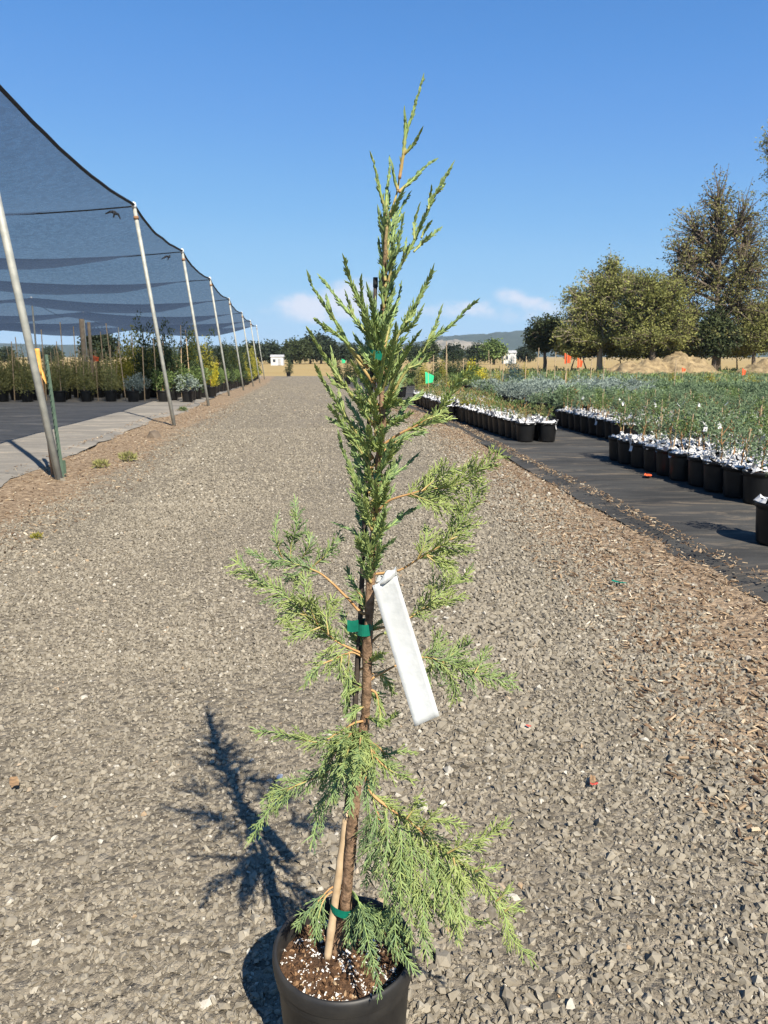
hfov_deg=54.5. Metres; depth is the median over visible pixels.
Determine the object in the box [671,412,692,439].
potted seedling
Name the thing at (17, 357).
bamboo stake
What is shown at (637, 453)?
potted seedling
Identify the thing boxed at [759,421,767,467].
potted seedling
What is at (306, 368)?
dry field
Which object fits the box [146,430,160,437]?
dirt clod
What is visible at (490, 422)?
potted seedling
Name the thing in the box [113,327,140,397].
golden conifer
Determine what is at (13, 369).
bamboo stake
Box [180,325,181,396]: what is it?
bamboo stake
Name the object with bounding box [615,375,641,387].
silver shrub
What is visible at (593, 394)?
blue shrub
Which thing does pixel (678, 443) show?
potted seedling
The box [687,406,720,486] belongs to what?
potted seedling
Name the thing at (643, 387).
silver shrub
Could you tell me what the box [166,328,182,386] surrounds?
golden conifer
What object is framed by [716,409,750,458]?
potted seedling
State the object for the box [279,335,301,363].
tree
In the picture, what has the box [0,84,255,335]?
shade canopy
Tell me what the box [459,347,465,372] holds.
dark conifer
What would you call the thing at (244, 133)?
sky
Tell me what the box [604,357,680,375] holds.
earth mound
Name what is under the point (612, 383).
silver shrub
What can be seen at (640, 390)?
potted seedling
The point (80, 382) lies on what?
staked shrub
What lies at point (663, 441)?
potted seedling
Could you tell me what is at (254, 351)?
shade post
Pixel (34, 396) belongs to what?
staked shrub
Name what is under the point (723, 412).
potted seedling
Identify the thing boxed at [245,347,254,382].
dark conifer
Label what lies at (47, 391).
staked shrub
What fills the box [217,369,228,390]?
green shrub
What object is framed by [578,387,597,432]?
potted seedling
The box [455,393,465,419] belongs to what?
potted seedling
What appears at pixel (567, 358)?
marker flag
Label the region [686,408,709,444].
potted seedling
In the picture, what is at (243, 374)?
dark conifer
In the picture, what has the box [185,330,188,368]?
bamboo stake
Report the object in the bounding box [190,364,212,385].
green shrub
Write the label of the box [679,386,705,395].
blue shrub
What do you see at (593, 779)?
litter scrap
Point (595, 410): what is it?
potted seedling
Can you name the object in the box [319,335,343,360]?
tree
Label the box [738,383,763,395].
blue shrub
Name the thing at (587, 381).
silver shrub
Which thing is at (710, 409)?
potted seedling
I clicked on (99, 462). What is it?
weed
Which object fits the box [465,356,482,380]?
yellow conifer
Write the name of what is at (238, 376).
green shrub
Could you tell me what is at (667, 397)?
potted seedling
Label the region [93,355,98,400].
marker flag
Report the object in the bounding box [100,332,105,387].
bamboo stake
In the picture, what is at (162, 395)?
green shrub
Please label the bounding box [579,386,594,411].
potted seedling
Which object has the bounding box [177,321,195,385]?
dark conifer
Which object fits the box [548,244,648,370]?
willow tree
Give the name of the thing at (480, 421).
potted seedling
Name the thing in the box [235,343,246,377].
dark conifer
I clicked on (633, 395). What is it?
potted seedling
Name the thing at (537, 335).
round tree
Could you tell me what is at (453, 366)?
dark conifer
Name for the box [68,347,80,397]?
staked shrub
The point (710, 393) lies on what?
potted seedling
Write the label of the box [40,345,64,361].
tree
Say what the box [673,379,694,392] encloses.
blue shrub
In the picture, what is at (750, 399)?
potted seedling
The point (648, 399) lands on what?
potted seedling
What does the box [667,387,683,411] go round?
potted seedling
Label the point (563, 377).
golden conifer
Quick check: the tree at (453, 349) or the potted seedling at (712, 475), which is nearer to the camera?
the potted seedling at (712, 475)
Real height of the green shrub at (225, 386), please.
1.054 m
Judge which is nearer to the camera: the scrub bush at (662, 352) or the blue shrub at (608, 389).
the blue shrub at (608, 389)
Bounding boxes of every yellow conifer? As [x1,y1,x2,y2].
[207,358,218,396]
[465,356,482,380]
[479,366,488,379]
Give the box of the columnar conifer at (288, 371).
[283,353,293,375]
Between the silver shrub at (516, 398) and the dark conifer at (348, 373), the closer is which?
the silver shrub at (516, 398)
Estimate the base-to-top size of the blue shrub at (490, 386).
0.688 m
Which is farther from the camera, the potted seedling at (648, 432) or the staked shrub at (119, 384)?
the staked shrub at (119, 384)
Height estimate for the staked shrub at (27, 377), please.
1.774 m
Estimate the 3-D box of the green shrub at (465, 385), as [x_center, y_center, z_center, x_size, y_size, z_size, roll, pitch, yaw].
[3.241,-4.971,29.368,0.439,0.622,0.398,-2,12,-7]
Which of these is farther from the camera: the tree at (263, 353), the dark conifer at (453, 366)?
the tree at (263, 353)
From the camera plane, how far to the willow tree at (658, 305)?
68.01 m
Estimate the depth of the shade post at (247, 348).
44.38 m
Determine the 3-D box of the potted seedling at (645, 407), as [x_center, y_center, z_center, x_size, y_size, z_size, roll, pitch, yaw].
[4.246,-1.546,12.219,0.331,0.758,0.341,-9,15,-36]
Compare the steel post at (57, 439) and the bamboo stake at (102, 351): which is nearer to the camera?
the steel post at (57, 439)
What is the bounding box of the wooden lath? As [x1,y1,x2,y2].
[35,348,53,474]
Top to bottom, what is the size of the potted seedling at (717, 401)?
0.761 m
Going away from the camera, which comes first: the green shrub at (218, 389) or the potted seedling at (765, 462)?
the potted seedling at (765, 462)
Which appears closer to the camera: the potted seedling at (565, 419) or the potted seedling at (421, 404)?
the potted seedling at (565, 419)
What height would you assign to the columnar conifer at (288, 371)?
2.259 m
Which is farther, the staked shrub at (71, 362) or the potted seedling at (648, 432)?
the staked shrub at (71, 362)
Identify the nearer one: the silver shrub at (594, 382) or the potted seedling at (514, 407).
the potted seedling at (514, 407)
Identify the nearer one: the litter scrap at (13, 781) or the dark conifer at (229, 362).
the litter scrap at (13, 781)
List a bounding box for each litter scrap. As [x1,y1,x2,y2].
[9,776,18,787]
[590,775,595,782]
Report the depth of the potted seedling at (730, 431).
8.65 m
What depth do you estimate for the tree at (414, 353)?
214.13 m
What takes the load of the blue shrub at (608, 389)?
on the ground cloth at (709, 520)
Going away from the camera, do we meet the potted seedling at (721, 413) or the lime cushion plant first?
the potted seedling at (721, 413)
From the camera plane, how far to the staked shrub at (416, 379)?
36.51 m
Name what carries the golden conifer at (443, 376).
on the ground cloth at (709, 520)
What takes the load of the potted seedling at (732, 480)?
on the ground cloth at (709, 520)
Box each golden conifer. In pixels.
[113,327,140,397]
[117,346,141,388]
[125,317,145,374]
[130,329,148,373]
[146,326,158,385]
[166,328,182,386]
[183,325,202,369]
[187,336,201,384]
[196,335,218,386]
[240,353,253,384]
[246,345,256,381]
[250,346,262,379]
[250,348,257,380]
[415,358,429,391]
[437,356,449,383]
[491,368,501,382]
[521,362,528,378]
[560,368,571,382]
[702,371,716,382]
[745,371,757,381]
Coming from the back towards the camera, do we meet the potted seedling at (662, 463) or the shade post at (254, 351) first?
the shade post at (254, 351)
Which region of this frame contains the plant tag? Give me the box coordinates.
[373,567,438,725]
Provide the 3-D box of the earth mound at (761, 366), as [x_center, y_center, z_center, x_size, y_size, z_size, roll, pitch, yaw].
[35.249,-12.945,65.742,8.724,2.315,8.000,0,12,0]
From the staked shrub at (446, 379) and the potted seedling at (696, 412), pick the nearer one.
the potted seedling at (696, 412)
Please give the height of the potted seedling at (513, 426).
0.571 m
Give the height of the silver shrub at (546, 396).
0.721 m
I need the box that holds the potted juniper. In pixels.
[223,74,538,1023]
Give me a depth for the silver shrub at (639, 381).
22.07 m
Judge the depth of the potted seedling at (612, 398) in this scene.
14.22 m
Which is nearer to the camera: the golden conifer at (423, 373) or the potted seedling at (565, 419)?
the potted seedling at (565, 419)
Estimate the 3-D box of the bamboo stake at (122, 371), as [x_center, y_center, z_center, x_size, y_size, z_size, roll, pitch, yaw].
[-8.290,-4.387,23.603,0.146,1.989,0.029,0,12,0]
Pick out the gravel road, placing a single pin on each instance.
(8, 488)
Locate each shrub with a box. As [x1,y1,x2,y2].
[0,352,12,401]
[2,352,21,399]
[4,346,25,388]
[12,343,34,401]
[22,360,44,389]
[30,374,46,399]
[42,355,55,394]
[50,346,72,399]
[50,352,69,401]
[58,353,77,398]
[62,357,74,394]
[66,354,77,376]
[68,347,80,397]
[75,353,96,397]
[75,355,97,401]
[76,351,100,399]
[89,343,104,397]
[100,346,121,401]
[102,352,121,391]
[104,346,124,398]
[123,375,144,401]
[125,372,151,399]
[150,367,176,401]
[174,374,203,401]
[178,363,204,399]
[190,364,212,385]
[193,368,210,397]
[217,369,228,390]
[217,371,221,392]
[219,368,229,390]
[234,369,239,387]
[397,347,407,396]
[413,360,422,386]
[429,370,442,388]
[438,369,449,388]
[448,374,462,389]
[462,379,471,389]
[467,370,482,393]
[467,378,488,393]
[471,377,500,395]
[481,381,500,397]
[485,350,493,381]
[492,379,510,404]
[499,376,515,394]
[501,381,519,406]
[505,379,529,407]
[508,379,536,407]
[517,374,543,387]
[520,386,544,412]
[522,377,550,398]
[526,390,550,414]
[540,383,553,409]
[540,387,568,417]
[545,380,575,396]
[546,375,564,398]
[548,389,579,409]
[554,383,577,409]
[569,384,599,409]
[571,375,586,383]
[574,378,602,403]
[577,388,609,408]
[578,375,606,384]
[583,376,611,390]
[603,377,627,388]
[603,385,622,408]
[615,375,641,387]
[628,383,658,390]
[632,377,652,385]
[640,380,660,388]
[640,384,665,408]
[657,379,680,390]
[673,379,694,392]
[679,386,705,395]
[695,386,722,397]
[701,380,725,389]
[715,378,747,388]
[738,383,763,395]
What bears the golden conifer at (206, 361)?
on the ground cloth at (23, 441)
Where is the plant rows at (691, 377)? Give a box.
[388,371,767,387]
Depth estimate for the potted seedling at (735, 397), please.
13.16 m
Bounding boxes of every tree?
[0,346,16,362]
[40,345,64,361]
[76,333,121,368]
[178,344,208,356]
[209,344,235,361]
[233,340,269,361]
[260,339,282,363]
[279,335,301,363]
[286,337,313,363]
[297,330,324,363]
[309,329,329,363]
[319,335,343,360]
[337,342,359,362]
[398,342,421,360]
[416,339,442,363]
[439,342,468,362]
[464,340,484,362]
[475,338,509,364]
[516,345,537,362]
[520,308,565,372]
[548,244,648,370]
[601,264,700,360]
[651,163,767,369]
[689,305,746,368]
[731,299,767,364]
[750,119,767,354]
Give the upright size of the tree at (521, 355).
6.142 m
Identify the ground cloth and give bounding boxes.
[0,376,260,486]
[331,377,767,602]
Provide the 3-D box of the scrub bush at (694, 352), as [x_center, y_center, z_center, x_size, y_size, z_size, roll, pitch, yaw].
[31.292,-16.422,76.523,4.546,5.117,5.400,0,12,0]
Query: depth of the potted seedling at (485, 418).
14.13 m
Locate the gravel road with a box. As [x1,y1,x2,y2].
[0,376,767,1023]
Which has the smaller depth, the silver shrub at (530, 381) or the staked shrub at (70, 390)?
the silver shrub at (530, 381)
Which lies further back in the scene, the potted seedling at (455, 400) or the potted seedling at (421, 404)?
the potted seedling at (421, 404)
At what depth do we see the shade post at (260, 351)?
61.04 m
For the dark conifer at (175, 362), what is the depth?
23.89 m
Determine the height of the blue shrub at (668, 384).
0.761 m
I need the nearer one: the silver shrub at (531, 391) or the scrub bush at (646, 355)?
the silver shrub at (531, 391)
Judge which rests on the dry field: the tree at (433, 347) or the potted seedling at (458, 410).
the tree at (433, 347)
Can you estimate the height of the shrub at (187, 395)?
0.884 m
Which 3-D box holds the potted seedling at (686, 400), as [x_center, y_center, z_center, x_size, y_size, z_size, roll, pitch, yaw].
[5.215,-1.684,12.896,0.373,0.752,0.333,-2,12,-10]
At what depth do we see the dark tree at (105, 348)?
83.23 m
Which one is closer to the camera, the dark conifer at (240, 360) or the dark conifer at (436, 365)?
the dark conifer at (436, 365)
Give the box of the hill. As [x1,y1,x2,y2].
[0,330,767,356]
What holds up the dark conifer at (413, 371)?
on the ground cloth at (709, 520)
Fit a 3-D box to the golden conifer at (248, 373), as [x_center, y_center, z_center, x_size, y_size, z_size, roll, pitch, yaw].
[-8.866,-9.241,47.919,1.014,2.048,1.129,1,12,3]
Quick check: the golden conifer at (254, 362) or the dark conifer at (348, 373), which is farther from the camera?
the golden conifer at (254, 362)
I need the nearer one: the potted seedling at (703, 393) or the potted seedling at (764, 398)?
the potted seedling at (764, 398)
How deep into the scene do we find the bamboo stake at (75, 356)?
24.94 m
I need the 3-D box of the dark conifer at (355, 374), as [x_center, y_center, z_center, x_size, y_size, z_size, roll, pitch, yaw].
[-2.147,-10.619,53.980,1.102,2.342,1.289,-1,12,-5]
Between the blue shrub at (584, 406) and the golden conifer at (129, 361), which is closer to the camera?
the blue shrub at (584, 406)
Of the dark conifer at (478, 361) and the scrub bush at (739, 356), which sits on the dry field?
the scrub bush at (739, 356)
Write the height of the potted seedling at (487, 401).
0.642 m
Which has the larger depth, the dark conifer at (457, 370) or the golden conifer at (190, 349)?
the dark conifer at (457, 370)
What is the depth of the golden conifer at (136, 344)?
29.69 m
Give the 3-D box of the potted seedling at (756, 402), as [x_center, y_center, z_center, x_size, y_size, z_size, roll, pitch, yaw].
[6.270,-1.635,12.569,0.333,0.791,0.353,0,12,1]
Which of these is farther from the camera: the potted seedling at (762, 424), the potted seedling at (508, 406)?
the potted seedling at (508, 406)
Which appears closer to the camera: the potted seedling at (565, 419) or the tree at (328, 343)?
the potted seedling at (565, 419)
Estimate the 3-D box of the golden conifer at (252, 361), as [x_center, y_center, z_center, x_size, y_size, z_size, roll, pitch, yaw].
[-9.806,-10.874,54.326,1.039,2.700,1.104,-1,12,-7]
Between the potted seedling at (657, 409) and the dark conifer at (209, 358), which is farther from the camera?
the dark conifer at (209, 358)
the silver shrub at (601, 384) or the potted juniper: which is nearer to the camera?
the potted juniper
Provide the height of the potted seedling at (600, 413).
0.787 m
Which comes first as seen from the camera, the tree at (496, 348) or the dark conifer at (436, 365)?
the dark conifer at (436, 365)
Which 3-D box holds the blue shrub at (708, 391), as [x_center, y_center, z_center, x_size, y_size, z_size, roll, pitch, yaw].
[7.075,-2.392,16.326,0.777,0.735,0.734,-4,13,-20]
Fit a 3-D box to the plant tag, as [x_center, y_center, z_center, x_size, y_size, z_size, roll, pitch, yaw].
[0.042,0.233,1.306,0.126,0.275,0.052,5,13,22]
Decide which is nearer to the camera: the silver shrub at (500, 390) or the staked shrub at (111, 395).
the silver shrub at (500, 390)
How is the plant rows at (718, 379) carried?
on the ground cloth at (709, 520)
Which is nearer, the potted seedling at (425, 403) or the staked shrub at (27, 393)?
the potted seedling at (425, 403)
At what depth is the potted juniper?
1.35 m
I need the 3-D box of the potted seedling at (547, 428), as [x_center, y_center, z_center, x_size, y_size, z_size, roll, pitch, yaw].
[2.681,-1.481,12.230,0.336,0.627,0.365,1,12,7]
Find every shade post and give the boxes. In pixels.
[0,195,62,479]
[31,306,36,348]
[84,320,87,360]
[131,202,175,425]
[180,248,209,405]
[209,277,229,395]
[228,298,243,389]
[241,312,253,385]
[250,320,259,382]
[256,325,264,378]
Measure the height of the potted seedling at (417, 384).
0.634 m
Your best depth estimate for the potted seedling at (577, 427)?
13.87 m
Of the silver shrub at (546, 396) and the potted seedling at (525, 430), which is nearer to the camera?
the potted seedling at (525, 430)
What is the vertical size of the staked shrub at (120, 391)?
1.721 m
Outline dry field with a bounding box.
[0,357,767,375]
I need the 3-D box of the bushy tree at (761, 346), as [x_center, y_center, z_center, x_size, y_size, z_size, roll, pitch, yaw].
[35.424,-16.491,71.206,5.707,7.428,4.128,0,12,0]
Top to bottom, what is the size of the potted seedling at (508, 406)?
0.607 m
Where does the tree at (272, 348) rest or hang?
on the dry field
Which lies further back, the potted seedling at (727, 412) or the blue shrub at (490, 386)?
the blue shrub at (490, 386)
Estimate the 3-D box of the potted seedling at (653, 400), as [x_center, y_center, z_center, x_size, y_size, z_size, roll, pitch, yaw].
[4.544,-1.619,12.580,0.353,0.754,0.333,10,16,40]
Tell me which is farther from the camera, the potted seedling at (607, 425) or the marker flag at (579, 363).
the marker flag at (579, 363)
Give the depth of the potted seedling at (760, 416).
9.62 m
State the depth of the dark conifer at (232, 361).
41.04 m
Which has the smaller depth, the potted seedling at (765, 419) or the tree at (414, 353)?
the potted seedling at (765, 419)
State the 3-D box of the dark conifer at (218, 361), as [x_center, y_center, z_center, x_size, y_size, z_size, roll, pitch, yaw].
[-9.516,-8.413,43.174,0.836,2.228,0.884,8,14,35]
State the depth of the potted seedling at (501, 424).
13.12 m
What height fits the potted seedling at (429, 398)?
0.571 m
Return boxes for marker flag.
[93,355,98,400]
[425,372,433,390]
[565,353,570,374]
[577,358,582,377]
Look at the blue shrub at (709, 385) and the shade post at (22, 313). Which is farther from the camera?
the blue shrub at (709, 385)
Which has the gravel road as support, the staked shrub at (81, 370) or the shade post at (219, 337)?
the shade post at (219, 337)
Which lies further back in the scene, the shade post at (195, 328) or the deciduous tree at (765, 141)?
the deciduous tree at (765, 141)
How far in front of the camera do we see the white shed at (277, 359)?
160.78 m
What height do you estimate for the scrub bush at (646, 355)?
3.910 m
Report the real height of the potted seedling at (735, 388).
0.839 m
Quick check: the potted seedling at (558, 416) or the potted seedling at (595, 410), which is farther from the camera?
the potted seedling at (558, 416)
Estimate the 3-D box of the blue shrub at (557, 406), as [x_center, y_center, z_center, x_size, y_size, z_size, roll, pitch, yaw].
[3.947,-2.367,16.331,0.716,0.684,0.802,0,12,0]
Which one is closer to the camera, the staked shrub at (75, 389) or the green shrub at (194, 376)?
the green shrub at (194, 376)
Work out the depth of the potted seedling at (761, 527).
5.52 m
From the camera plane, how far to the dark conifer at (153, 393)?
25.79 m
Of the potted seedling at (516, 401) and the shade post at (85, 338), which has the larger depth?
the shade post at (85, 338)
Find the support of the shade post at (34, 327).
on the dry field
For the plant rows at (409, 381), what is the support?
on the ground cloth at (709, 520)
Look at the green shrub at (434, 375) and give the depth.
31.55 m
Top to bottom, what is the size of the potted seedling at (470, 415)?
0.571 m
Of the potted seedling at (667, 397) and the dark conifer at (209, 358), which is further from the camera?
the dark conifer at (209, 358)
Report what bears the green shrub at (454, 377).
on the ground cloth at (709, 520)
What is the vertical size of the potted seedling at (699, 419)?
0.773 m
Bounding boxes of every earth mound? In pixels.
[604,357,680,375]
[661,351,721,373]
[736,358,767,373]
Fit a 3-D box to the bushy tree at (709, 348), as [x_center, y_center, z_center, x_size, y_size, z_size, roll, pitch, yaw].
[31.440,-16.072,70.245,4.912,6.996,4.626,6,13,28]
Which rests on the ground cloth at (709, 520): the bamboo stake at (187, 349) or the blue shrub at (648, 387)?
the blue shrub at (648, 387)
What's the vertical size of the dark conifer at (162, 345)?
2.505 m
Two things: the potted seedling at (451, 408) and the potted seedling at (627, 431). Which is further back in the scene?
the potted seedling at (451, 408)
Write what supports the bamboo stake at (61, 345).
on the dry field
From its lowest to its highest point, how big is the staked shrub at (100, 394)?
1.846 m
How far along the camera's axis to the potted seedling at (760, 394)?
13.49 m
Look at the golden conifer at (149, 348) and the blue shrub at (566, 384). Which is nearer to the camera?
the blue shrub at (566, 384)
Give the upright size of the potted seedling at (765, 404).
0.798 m
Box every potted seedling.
[413,382,421,403]
[420,388,427,406]
[423,388,431,408]
[425,389,436,409]
[427,389,436,409]
[430,387,440,409]
[431,388,440,410]
[435,392,442,408]
[443,393,455,419]
[453,390,463,414]
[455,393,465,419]
[456,392,468,420]
[460,395,473,421]
[464,394,481,423]
[468,398,479,424]
[471,399,485,426]
[473,389,483,403]
[477,398,492,427]
[481,393,493,407]
[481,401,494,429]
[487,399,501,431]
[491,394,501,410]
[491,400,508,432]
[497,402,512,435]
[500,398,513,413]
[504,403,521,436]
[506,400,520,414]
[510,407,528,439]
[513,399,526,414]
[514,404,536,441]
[525,403,539,419]
[528,404,544,439]
[537,404,557,441]
[555,388,571,425]
[559,385,577,427]
[568,395,581,428]
[572,395,585,410]
[573,384,591,430]
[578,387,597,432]
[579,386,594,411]
[588,385,602,413]
[588,392,605,434]
[593,389,607,415]
[594,392,613,436]
[602,387,618,416]
[603,389,618,413]
[604,399,621,438]
[608,395,621,417]
[608,401,630,460]
[611,395,629,434]
[615,384,629,411]
[617,391,631,418]
[617,400,643,463]
[621,395,641,434]
[627,396,643,420]
[628,412,655,467]
[629,387,644,417]
[632,385,648,410]
[633,395,651,433]
[634,411,657,438]
[635,391,654,415]
[637,389,655,414]
[642,402,661,434]
[643,414,671,471]
[645,394,662,421]
[645,399,669,441]
[647,390,663,417]
[655,412,685,475]
[658,400,670,430]
[661,400,685,438]
[661,409,686,443]
[662,389,672,413]
[663,390,683,433]
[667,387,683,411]
[668,409,700,480]
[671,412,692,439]
[672,404,697,447]
[678,393,692,415]
[678,395,693,418]
[683,403,715,450]
[684,402,706,438]
[685,390,703,418]
[686,402,705,435]
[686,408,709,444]
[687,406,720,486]
[693,398,721,440]
[694,387,708,412]
[697,404,725,446]
[700,426,736,491]
[704,386,717,413]
[704,388,721,413]
[705,421,731,455]
[709,402,724,433]
[710,396,725,416]
[712,402,734,437]
[712,406,736,442]
[713,414,742,452]
[716,390,726,402]
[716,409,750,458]
[719,419,758,497]
[720,390,738,412]
[723,389,741,413]
[725,403,756,446]
[727,390,750,433]
[729,384,742,410]
[733,423,767,462]
[734,406,761,452]
[738,403,757,435]
[740,392,758,419]
[742,434,767,504]
[743,413,767,450]
[749,407,767,457]
[750,392,765,416]
[750,406,766,439]
[751,396,767,428]
[752,386,767,415]
[754,438,767,544]
[756,388,767,416]
[756,396,767,416]
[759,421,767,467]
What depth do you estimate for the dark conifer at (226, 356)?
35.78 m
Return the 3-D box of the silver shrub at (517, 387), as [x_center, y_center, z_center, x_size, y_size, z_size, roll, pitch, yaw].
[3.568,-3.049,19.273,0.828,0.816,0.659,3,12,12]
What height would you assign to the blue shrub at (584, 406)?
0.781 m
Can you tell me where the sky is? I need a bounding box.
[0,0,767,346]
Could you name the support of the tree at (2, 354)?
on the dry field
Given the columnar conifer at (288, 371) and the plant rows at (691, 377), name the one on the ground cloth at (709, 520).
the plant rows at (691, 377)
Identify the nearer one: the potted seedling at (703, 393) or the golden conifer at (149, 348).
the potted seedling at (703, 393)
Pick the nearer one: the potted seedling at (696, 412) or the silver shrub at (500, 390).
the potted seedling at (696, 412)
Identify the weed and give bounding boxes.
[29,532,42,538]
[91,459,110,468]
[117,451,137,461]
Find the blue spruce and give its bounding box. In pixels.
[501,352,527,381]
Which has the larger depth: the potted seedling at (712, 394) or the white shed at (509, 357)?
the white shed at (509, 357)
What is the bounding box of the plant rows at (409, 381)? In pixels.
[384,368,767,385]
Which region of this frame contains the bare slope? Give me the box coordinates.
[435,339,482,350]
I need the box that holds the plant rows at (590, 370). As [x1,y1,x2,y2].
[458,365,740,373]
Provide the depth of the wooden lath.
8.77 m
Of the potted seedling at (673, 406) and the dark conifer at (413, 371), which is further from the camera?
the dark conifer at (413, 371)
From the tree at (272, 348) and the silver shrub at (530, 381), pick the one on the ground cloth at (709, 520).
the silver shrub at (530, 381)
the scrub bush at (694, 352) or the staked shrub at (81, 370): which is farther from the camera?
the scrub bush at (694, 352)
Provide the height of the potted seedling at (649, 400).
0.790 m
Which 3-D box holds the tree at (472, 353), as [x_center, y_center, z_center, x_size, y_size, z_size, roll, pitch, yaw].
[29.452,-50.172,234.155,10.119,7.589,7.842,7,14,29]
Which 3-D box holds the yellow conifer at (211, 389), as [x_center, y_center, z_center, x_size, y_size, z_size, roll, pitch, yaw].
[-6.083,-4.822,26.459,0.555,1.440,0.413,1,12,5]
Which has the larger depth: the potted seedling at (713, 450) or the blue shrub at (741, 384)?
the blue shrub at (741, 384)
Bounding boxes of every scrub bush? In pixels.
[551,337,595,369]
[572,348,602,368]
[596,345,649,362]
[622,343,660,360]
[647,340,693,358]
[671,338,703,358]
[721,349,759,368]
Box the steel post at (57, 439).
[44,354,66,476]
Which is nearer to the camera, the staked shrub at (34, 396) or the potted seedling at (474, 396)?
the potted seedling at (474, 396)
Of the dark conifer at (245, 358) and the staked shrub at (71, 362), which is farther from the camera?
the dark conifer at (245, 358)
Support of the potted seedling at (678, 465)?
on the ground cloth at (709, 520)
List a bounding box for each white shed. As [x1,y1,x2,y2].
[270,355,284,364]
[502,350,516,363]
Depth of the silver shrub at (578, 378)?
22.38 m
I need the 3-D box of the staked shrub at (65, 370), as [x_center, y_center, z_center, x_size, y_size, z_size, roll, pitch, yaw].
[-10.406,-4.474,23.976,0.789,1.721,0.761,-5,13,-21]
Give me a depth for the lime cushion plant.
16.06 m
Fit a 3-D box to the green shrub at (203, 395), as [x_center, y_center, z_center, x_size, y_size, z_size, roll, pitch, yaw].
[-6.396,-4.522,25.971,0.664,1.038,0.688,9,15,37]
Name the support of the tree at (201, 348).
on the dry field
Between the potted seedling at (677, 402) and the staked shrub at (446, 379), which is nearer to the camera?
the potted seedling at (677, 402)
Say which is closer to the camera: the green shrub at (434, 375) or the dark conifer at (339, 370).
the green shrub at (434, 375)
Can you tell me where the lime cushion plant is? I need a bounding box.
[458,397,475,405]
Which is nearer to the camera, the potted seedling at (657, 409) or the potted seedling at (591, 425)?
the potted seedling at (657, 409)
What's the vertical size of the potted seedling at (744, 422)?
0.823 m
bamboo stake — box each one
[11,341,14,400]
[15,337,21,387]
[41,330,46,400]
[60,322,64,378]
[73,326,78,398]
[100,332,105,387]
[106,324,110,364]
[118,341,125,400]
[142,347,144,399]
[153,338,157,398]
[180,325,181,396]
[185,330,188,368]
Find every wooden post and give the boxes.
[79,319,87,367]
[87,322,94,396]
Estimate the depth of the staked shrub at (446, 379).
27.04 m
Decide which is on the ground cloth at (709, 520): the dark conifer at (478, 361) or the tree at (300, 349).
the dark conifer at (478, 361)
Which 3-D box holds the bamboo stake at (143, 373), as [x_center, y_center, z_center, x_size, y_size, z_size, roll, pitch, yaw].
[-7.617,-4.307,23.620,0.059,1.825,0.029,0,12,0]
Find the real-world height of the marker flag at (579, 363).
1.411 m
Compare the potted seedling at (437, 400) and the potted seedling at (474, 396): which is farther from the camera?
the potted seedling at (437, 400)
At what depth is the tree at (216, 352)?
213.98 m
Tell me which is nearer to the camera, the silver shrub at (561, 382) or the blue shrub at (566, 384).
the blue shrub at (566, 384)
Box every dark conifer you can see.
[128,309,157,398]
[144,319,169,397]
[150,325,175,391]
[150,328,168,372]
[157,317,183,399]
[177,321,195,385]
[185,327,207,398]
[204,326,223,392]
[214,348,221,369]
[219,337,235,389]
[222,340,236,377]
[228,339,241,382]
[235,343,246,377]
[238,338,252,379]
[238,346,249,385]
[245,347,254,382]
[331,354,344,382]
[340,350,355,383]
[350,357,359,378]
[405,350,419,385]
[430,353,442,377]
[438,349,445,374]
[443,347,453,377]
[446,355,458,373]
[453,353,460,374]
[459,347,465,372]
[473,351,481,370]
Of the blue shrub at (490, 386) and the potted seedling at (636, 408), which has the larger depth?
the blue shrub at (490, 386)
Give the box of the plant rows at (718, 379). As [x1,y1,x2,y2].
[388,370,766,386]
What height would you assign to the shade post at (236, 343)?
4.504 m
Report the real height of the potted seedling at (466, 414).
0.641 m
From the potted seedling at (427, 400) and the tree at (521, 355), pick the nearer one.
the potted seedling at (427, 400)
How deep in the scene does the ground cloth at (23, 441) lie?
15.57 m
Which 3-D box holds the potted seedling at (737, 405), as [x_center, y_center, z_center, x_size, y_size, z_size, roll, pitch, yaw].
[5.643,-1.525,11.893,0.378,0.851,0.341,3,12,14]
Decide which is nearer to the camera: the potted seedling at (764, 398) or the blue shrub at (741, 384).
the potted seedling at (764, 398)
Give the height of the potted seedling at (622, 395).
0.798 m
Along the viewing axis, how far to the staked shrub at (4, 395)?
23.05 m
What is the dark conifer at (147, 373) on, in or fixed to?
on the ground cloth at (23, 441)
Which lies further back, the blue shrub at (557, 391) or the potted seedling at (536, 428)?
the blue shrub at (557, 391)
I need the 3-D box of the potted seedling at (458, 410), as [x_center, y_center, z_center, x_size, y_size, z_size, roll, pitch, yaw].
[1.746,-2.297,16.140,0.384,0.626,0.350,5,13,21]
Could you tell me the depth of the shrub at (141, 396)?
24.07 m
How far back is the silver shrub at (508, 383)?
22.75 m
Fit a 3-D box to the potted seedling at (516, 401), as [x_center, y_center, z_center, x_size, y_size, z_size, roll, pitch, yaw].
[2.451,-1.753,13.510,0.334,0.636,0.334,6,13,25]
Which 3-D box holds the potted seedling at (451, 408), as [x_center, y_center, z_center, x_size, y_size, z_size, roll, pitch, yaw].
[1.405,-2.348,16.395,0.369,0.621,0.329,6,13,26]
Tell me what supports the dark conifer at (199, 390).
on the ground cloth at (23, 441)

